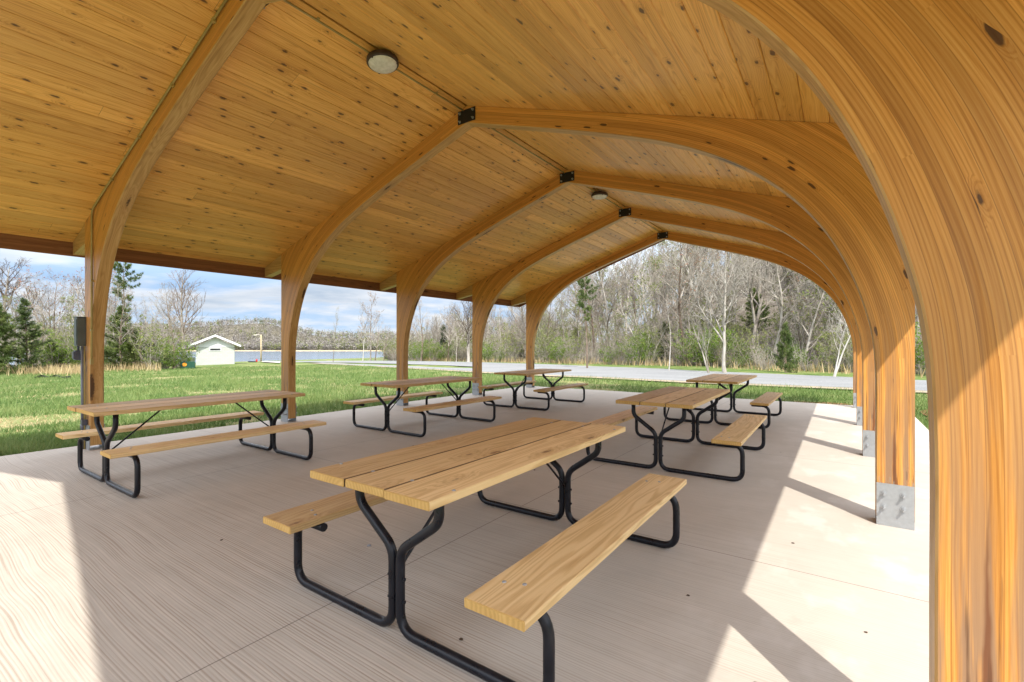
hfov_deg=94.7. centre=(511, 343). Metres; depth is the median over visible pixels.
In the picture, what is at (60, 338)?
budding tree
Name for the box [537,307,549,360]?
bare tree
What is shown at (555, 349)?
shrub
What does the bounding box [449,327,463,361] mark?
budding tree
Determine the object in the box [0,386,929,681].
concrete floor
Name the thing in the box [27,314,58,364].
bare tree
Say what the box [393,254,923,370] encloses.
undergrowth
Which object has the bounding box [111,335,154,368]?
pine tree
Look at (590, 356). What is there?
shrub
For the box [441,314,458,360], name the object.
bare tree
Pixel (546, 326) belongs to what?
budding tree
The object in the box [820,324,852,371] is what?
shrub
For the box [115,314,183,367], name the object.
shrub
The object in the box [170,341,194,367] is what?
shrub
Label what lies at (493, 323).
bare tree
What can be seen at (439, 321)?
bare tree
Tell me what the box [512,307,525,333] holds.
bare tree
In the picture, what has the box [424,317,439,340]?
bare tree
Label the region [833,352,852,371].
shrub
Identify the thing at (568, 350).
shrub
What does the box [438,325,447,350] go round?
cedar tree
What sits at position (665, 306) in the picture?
sapling
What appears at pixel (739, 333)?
shrub
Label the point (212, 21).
arch conduit
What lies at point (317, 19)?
ridge conduit
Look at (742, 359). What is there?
shrub
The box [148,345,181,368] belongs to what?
shrub
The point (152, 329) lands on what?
bare tree
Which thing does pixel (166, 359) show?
shrub
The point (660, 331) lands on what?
sapling
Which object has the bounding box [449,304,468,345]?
bare tree
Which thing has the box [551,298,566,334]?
budding tree
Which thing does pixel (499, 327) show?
budding tree
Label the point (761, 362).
shrub
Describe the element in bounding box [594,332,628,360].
shrub
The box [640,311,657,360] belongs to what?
sapling
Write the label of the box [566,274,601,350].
bare tree
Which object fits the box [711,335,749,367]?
shrub
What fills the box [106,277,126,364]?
bare tree
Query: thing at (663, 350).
shrub
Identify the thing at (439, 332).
bare tree
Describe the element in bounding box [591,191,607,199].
ceiling light
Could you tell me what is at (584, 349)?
shrub
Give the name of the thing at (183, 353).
shrub
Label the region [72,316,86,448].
electrical box
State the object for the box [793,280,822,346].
bare tree
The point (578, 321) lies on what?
bare tree
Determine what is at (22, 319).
pine tree
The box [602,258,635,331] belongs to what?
bare tree
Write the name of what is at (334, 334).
bare tree
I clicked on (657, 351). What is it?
shrub
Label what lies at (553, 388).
picnic table
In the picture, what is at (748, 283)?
bare tree
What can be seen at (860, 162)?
picnic pavilion
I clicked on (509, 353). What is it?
shrub
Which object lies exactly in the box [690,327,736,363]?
shrub
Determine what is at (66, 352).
shrub
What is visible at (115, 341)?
shrub
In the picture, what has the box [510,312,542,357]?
budding tree
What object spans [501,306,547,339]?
bare tree
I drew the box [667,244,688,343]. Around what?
bare tree
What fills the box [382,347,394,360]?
shrub
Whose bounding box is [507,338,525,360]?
shrub
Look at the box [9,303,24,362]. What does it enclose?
bare tree
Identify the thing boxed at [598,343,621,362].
shrub
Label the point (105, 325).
bare tree
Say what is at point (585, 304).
bare tree
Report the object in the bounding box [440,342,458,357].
shrub
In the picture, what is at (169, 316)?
bare tree
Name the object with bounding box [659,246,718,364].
bare tree
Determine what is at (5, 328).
pine tree
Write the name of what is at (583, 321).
budding tree
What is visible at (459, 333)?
bare tree
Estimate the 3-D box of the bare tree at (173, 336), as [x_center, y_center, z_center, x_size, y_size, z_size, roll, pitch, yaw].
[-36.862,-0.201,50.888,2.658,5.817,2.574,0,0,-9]
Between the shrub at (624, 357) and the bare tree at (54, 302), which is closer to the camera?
the shrub at (624, 357)
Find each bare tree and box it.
[0,257,58,367]
[0,262,126,347]
[1,295,43,347]
[2,294,29,359]
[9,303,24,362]
[21,280,74,336]
[27,305,59,341]
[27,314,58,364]
[31,299,63,340]
[51,294,84,352]
[55,293,76,339]
[63,267,135,360]
[104,297,113,346]
[105,286,144,364]
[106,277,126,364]
[122,307,156,363]
[136,310,166,346]
[139,283,186,368]
[140,294,153,339]
[144,319,165,346]
[151,269,206,351]
[154,294,189,337]
[161,316,186,366]
[332,308,338,361]
[357,291,383,360]
[358,298,371,360]
[368,318,384,360]
[379,325,394,360]
[411,299,429,360]
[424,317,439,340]
[426,312,448,344]
[427,309,449,347]
[433,306,451,335]
[440,305,471,340]
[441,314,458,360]
[442,322,453,342]
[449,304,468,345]
[450,301,490,361]
[451,313,470,360]
[483,331,498,344]
[485,305,498,340]
[488,306,504,338]
[494,306,501,343]
[496,316,506,340]
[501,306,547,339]
[504,306,519,329]
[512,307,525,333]
[513,313,525,348]
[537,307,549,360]
[539,296,566,346]
[551,277,589,324]
[554,288,567,358]
[559,276,602,354]
[563,278,599,328]
[564,278,604,351]
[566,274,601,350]
[567,311,583,331]
[577,264,642,355]
[580,273,607,341]
[590,267,619,324]
[601,261,624,312]
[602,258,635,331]
[603,251,649,336]
[607,258,632,329]
[609,262,650,330]
[617,248,669,336]
[630,260,649,320]
[634,260,674,325]
[636,247,655,311]
[642,251,683,335]
[644,243,677,327]
[644,244,657,327]
[645,242,720,360]
[646,264,665,316]
[647,242,678,312]
[655,242,720,334]
[655,243,721,328]
[656,241,725,337]
[659,243,705,330]
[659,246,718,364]
[661,295,678,369]
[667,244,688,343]
[676,309,714,372]
[677,247,767,372]
[683,248,733,339]
[707,253,759,346]
[710,252,752,324]
[714,249,780,350]
[731,257,801,357]
[740,258,814,363]
[759,264,763,293]
[770,264,813,340]
[780,274,832,357]
[791,276,803,332]
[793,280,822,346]
[822,306,850,376]
[825,296,843,354]
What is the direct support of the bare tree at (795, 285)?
on the ground at (460, 387)
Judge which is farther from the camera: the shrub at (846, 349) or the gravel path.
the gravel path
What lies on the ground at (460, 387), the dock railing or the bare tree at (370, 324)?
the bare tree at (370, 324)
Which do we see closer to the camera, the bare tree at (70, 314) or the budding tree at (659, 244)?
the bare tree at (70, 314)
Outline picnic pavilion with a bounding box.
[0,0,1023,681]
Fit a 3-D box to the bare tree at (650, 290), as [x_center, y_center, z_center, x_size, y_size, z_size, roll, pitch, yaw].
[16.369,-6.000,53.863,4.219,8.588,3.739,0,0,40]
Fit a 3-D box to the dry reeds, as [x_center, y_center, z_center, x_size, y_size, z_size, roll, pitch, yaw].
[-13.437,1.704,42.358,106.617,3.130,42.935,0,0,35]
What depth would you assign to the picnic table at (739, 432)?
5.53 m
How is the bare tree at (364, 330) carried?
on the ground at (460, 387)
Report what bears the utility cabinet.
on the ground at (460, 387)
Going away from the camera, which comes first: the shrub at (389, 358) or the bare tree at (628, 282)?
the bare tree at (628, 282)
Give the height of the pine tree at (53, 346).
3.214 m
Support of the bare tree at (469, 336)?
on the ground at (460, 387)
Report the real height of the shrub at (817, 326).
4.194 m
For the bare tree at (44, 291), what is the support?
on the ground at (460, 387)
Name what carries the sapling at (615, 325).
on the ground at (460, 387)
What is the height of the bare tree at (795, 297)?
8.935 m
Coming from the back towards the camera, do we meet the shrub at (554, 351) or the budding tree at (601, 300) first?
the budding tree at (601, 300)
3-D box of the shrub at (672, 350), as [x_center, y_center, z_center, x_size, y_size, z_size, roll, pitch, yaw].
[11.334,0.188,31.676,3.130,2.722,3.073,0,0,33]
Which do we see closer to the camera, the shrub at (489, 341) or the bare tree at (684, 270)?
the bare tree at (684, 270)
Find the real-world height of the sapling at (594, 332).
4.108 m
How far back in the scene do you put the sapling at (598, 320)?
53.08 m
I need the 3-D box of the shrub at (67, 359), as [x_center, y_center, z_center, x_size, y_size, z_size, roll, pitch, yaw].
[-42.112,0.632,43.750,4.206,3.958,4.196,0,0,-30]
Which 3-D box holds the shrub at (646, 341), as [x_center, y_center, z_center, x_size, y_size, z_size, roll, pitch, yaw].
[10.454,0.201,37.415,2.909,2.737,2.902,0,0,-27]
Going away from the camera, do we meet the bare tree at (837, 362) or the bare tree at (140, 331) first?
the bare tree at (837, 362)
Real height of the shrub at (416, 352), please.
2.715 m
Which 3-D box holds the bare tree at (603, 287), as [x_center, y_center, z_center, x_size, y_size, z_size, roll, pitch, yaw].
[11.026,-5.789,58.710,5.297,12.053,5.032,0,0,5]
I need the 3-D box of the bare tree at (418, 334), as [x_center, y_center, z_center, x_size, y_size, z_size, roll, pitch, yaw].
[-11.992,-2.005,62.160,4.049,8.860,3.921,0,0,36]
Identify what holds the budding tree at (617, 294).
on the ground at (460, 387)
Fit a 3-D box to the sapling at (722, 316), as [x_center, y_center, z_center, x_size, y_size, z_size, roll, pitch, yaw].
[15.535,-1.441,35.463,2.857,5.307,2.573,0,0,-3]
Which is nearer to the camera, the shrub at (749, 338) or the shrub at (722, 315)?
the shrub at (749, 338)
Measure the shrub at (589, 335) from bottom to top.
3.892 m
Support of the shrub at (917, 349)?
on the ground at (460, 387)
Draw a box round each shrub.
[7,325,52,369]
[17,322,71,366]
[27,329,80,367]
[43,340,79,366]
[54,337,80,365]
[104,318,144,361]
[110,338,148,365]
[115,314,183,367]
[120,347,153,368]
[139,345,172,368]
[140,342,177,368]
[144,333,181,351]
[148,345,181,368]
[158,336,200,367]
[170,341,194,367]
[374,338,395,360]
[381,336,395,359]
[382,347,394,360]
[385,345,395,360]
[409,341,426,360]
[421,338,445,360]
[424,339,439,360]
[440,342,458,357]
[440,346,452,360]
[457,344,466,360]
[482,344,497,359]
[483,334,504,351]
[489,322,525,361]
[492,341,513,357]
[494,345,510,360]
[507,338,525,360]
[525,325,560,361]
[534,338,551,361]
[536,327,566,359]
[544,336,569,361]
[545,335,573,362]
[554,328,592,362]
[556,335,577,360]
[561,320,598,352]
[567,333,597,359]
[579,343,598,362]
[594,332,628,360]
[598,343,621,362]
[605,337,636,364]
[614,319,660,364]
[616,331,654,364]
[622,331,657,357]
[634,330,667,356]
[641,346,662,362]
[651,339,675,358]
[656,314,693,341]
[658,330,704,365]
[669,329,709,364]
[671,332,706,363]
[681,325,730,364]
[684,312,740,344]
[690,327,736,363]
[692,296,746,334]
[699,327,743,365]
[708,309,745,346]
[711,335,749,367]
[718,334,759,365]
[725,352,750,367]
[726,320,757,351]
[727,323,776,365]
[728,321,761,346]
[740,343,776,363]
[747,339,778,369]
[759,305,811,349]
[772,336,808,361]
[784,341,829,370]
[788,295,846,355]
[792,334,833,362]
[806,311,850,354]
[812,331,852,370]
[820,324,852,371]
[822,328,852,368]
[825,338,852,370]
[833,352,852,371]
[915,321,925,373]
[915,342,925,370]
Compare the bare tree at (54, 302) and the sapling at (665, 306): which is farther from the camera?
the bare tree at (54, 302)
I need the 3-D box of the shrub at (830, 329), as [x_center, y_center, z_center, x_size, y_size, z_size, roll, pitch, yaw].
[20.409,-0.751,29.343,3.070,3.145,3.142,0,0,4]
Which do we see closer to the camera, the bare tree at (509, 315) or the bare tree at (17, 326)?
the bare tree at (17, 326)
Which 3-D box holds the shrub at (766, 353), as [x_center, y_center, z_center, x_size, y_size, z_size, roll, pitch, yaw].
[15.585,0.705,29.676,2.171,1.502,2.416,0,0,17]
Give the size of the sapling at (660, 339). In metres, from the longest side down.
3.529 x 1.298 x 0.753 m
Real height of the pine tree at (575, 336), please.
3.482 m
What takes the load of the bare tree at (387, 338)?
on the ground at (460, 387)
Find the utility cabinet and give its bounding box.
[180,361,194,368]
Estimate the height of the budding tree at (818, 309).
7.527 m
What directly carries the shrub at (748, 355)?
on the ground at (460, 387)
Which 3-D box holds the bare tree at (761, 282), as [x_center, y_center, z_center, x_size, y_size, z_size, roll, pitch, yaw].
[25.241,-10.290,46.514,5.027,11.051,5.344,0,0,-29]
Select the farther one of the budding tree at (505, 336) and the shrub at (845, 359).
the budding tree at (505, 336)
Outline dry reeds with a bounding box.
[0,356,925,377]
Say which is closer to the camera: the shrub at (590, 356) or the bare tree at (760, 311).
the bare tree at (760, 311)
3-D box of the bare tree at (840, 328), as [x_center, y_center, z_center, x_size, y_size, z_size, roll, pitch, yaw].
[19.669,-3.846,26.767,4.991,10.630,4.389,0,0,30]
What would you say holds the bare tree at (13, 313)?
on the ground at (460, 387)
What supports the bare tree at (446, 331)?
on the ground at (460, 387)
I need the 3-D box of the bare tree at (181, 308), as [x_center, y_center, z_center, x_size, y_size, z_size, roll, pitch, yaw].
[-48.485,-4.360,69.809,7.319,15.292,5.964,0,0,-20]
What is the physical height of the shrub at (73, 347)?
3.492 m
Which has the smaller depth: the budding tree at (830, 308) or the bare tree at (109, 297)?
the budding tree at (830, 308)
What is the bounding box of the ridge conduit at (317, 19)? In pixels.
[283,0,660,232]
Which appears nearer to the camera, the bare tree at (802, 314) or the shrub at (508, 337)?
the bare tree at (802, 314)
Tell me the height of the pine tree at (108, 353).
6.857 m
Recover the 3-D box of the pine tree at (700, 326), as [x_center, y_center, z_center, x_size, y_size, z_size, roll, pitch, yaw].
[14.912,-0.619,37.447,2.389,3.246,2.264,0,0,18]
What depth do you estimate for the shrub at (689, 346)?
31.45 m
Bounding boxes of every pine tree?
[0,297,53,372]
[0,302,35,374]
[35,339,69,368]
[104,305,143,367]
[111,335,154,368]
[112,261,142,341]
[569,327,584,349]
[577,276,598,367]
[653,321,680,360]
[691,318,708,349]
[735,288,772,333]
[772,321,799,372]
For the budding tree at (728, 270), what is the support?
on the ground at (460, 387)
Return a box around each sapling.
[410,324,421,346]
[471,321,493,341]
[537,320,551,359]
[546,309,572,345]
[588,302,613,339]
[588,321,599,346]
[596,287,635,349]
[598,318,618,351]
[602,314,626,340]
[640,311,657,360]
[647,318,661,343]
[650,282,680,341]
[651,320,671,362]
[654,314,665,360]
[668,295,705,361]
[673,267,702,337]
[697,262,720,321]
[698,290,744,333]
[773,298,801,343]
[784,308,818,350]
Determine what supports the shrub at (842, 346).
on the ground at (460, 387)
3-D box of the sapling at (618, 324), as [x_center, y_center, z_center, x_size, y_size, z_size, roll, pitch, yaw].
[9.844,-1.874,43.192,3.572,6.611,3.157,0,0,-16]
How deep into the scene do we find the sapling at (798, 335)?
28.75 m
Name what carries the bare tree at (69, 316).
on the ground at (460, 387)
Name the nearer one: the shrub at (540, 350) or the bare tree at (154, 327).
the shrub at (540, 350)
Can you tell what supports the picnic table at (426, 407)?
on the concrete floor
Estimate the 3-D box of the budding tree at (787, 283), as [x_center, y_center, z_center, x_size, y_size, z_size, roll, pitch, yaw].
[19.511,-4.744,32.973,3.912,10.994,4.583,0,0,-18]
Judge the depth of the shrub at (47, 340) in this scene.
45.41 m
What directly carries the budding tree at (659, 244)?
on the ground at (460, 387)
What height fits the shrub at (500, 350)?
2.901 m
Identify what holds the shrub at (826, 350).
on the ground at (460, 387)
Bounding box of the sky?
[0,240,737,342]
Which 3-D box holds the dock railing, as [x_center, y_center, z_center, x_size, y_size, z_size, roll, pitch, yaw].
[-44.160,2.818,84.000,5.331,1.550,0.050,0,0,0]
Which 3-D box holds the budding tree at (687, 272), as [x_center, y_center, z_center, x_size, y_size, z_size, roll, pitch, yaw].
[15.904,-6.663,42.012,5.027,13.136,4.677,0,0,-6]
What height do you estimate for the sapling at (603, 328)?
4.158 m
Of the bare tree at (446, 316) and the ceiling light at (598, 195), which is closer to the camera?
the ceiling light at (598, 195)
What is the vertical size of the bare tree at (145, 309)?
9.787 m
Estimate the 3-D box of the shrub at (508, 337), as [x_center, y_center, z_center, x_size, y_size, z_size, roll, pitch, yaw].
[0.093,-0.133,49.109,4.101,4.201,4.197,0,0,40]
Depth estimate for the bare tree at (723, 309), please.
23.32 m
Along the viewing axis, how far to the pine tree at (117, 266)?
52.81 m
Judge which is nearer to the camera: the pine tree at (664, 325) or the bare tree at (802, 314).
the bare tree at (802, 314)
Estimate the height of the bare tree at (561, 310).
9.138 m
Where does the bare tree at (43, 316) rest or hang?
on the ground at (460, 387)
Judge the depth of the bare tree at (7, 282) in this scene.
57.71 m
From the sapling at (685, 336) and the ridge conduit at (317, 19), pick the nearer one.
the ridge conduit at (317, 19)
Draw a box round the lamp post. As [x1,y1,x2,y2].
[257,334,261,361]
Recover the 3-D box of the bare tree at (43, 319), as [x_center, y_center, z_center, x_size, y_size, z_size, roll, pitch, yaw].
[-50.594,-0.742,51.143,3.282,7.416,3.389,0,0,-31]
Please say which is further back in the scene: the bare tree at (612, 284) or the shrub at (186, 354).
the bare tree at (612, 284)
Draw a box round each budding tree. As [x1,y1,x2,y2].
[55,317,73,366]
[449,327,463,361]
[495,316,508,342]
[497,323,518,351]
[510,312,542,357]
[541,313,555,345]
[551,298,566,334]
[556,313,570,340]
[562,290,594,357]
[576,265,620,348]
[589,269,614,332]
[607,267,630,326]
[615,255,663,362]
[618,264,641,319]
[625,280,648,327]
[644,241,679,317]
[656,240,683,300]
[660,240,720,322]
[718,257,768,327]
[753,264,805,343]
[783,279,846,358]
[787,269,840,359]
[804,287,849,333]
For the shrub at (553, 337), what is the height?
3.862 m
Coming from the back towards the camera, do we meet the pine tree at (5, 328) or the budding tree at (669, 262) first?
the budding tree at (669, 262)
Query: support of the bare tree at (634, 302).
on the ground at (460, 387)
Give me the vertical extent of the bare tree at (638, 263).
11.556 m
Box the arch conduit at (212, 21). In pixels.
[90,0,227,363]
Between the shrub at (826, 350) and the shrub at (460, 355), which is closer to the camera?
the shrub at (826, 350)
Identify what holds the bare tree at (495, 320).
on the ground at (460, 387)
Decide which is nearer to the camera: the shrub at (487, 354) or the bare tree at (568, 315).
the shrub at (487, 354)
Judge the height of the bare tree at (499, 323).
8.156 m
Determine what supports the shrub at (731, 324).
on the ground at (460, 387)
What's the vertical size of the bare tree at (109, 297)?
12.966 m
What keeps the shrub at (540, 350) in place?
on the ground at (460, 387)
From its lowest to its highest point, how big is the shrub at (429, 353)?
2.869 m
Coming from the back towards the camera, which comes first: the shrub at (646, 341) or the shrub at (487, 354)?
the shrub at (487, 354)
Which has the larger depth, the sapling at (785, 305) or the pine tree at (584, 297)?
the sapling at (785, 305)
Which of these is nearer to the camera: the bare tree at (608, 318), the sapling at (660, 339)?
the sapling at (660, 339)
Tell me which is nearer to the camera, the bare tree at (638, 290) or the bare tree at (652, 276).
the bare tree at (652, 276)
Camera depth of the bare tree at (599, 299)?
58.89 m
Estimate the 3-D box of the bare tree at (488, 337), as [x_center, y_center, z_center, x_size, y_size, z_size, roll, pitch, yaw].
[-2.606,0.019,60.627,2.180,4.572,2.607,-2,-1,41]
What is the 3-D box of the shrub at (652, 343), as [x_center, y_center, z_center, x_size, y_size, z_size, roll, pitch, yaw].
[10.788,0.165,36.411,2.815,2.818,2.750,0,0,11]
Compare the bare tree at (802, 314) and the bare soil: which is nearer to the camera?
the bare soil
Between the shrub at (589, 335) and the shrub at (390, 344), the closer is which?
the shrub at (589, 335)
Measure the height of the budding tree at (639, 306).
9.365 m
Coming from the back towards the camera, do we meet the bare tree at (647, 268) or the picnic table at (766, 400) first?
the bare tree at (647, 268)
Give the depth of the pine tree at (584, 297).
29.74 m
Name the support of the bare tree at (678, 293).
on the ground at (460, 387)
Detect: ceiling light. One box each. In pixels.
[366,49,398,73]
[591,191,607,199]
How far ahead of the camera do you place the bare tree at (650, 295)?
64.81 m
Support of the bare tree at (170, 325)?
on the ground at (460, 387)
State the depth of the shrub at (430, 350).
59.80 m
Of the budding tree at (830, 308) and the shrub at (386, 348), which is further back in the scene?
the shrub at (386, 348)
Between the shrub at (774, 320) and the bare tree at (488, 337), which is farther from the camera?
the bare tree at (488, 337)
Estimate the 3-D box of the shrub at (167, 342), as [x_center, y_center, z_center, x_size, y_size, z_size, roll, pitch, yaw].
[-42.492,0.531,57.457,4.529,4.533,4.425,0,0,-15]
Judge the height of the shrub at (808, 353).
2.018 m
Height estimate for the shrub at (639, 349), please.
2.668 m
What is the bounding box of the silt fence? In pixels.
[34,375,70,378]
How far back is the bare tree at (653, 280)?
48.92 m
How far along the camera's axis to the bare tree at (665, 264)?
62.23 m
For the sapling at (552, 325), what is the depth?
49.49 m
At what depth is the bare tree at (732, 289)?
37.05 m
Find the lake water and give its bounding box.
[9,351,394,364]
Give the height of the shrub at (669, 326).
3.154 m
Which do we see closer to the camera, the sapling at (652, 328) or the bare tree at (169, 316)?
the sapling at (652, 328)
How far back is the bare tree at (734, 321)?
41.81 m
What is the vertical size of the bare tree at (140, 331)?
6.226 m
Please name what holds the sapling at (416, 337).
on the ground at (460, 387)
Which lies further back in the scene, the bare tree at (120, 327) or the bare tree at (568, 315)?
the bare tree at (568, 315)
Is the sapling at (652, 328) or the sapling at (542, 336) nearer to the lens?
the sapling at (652, 328)
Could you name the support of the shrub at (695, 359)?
on the ground at (460, 387)
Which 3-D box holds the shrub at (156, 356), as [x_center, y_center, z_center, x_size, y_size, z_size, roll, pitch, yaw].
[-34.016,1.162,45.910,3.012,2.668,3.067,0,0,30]
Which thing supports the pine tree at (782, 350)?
on the ground at (460, 387)
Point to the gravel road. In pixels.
(685, 375)
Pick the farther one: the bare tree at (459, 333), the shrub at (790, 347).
the bare tree at (459, 333)
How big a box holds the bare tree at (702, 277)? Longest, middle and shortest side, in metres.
10.460 x 5.978 x 4.990 m
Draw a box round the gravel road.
[275,361,926,390]
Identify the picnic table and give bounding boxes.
[55,390,325,497]
[263,417,686,681]
[343,376,501,436]
[478,368,587,410]
[586,386,766,480]
[663,374,782,428]
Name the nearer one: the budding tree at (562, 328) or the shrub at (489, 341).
the shrub at (489, 341)
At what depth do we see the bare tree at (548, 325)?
47.99 m
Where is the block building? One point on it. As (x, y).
(215, 351)
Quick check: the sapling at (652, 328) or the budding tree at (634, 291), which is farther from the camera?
the budding tree at (634, 291)
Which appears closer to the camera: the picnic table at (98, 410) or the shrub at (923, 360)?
the picnic table at (98, 410)
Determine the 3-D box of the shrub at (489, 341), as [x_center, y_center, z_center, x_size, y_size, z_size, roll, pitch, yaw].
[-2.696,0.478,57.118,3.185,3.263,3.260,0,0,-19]
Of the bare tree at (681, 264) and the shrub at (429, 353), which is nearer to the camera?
the bare tree at (681, 264)
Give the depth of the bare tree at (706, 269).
36.69 m
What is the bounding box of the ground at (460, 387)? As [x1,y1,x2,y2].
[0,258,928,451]
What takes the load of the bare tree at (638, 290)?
on the ground at (460, 387)
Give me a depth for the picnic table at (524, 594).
2.42 m
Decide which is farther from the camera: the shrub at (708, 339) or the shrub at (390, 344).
the shrub at (390, 344)
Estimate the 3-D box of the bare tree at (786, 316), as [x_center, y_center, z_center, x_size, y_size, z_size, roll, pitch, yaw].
[16.673,-2.578,29.192,4.169,8.336,3.963,0,0,38]
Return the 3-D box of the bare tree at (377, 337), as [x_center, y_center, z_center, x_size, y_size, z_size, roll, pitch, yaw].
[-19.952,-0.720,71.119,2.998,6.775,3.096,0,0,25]
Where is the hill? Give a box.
[21,323,597,350]
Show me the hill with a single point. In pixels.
(239, 327)
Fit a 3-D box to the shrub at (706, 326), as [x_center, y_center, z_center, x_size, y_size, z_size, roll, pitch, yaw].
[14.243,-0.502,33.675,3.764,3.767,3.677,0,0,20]
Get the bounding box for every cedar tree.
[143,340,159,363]
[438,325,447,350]
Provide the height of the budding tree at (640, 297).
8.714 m
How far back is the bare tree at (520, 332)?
48.77 m
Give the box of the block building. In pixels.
[190,335,240,364]
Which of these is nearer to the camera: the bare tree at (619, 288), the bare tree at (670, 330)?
the bare tree at (670, 330)
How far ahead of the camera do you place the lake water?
227.56 m
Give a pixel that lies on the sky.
(227, 295)
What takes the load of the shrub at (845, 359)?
on the ground at (460, 387)
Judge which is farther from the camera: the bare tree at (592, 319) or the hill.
the hill
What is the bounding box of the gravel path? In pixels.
[321,362,471,370]
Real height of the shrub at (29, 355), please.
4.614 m
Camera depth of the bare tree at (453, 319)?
70.19 m
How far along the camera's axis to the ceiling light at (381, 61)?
4.94 m
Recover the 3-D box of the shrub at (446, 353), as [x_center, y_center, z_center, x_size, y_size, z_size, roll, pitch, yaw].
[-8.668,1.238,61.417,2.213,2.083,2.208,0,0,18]
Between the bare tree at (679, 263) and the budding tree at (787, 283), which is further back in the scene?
the bare tree at (679, 263)
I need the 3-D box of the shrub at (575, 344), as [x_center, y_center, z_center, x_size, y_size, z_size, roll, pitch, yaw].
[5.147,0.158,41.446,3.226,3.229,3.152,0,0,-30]
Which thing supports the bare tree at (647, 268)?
on the ground at (460, 387)
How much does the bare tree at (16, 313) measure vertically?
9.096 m
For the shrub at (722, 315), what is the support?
on the ground at (460, 387)
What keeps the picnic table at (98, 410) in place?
on the concrete floor
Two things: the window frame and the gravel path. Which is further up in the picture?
the window frame
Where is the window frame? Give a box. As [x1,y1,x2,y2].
[209,348,220,350]
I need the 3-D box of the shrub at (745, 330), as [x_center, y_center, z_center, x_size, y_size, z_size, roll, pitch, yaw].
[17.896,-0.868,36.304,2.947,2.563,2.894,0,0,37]
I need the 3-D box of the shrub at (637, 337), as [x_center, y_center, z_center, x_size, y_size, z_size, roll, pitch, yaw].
[9.684,-0.173,35.613,3.515,3.601,3.597,0,0,-28]
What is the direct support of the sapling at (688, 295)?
on the ground at (460, 387)
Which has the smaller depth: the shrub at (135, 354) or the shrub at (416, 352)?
the shrub at (135, 354)
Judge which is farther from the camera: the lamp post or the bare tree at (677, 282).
the lamp post
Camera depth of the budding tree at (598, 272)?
58.53 m
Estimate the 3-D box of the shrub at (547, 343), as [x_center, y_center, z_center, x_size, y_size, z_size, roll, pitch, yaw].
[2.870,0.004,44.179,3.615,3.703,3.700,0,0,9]
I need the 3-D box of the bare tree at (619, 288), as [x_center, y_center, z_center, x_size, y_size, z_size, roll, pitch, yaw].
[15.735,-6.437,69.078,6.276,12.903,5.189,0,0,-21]
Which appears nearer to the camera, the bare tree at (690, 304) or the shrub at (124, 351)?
the bare tree at (690, 304)
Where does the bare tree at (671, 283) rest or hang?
on the ground at (460, 387)
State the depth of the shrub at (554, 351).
44.42 m
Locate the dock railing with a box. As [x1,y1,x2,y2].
[249,355,278,358]
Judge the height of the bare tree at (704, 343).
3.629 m
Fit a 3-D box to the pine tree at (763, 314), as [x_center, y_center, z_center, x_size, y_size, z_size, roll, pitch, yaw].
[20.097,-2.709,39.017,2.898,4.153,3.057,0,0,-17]
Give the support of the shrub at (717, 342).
on the ground at (460, 387)
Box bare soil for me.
[795,401,927,418]
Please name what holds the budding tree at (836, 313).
on the ground at (460, 387)
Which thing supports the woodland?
on the hill
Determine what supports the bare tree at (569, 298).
on the ground at (460, 387)
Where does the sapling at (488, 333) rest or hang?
on the ground at (460, 387)
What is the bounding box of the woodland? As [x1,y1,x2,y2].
[0,316,571,349]
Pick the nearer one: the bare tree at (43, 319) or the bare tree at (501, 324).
the bare tree at (43, 319)

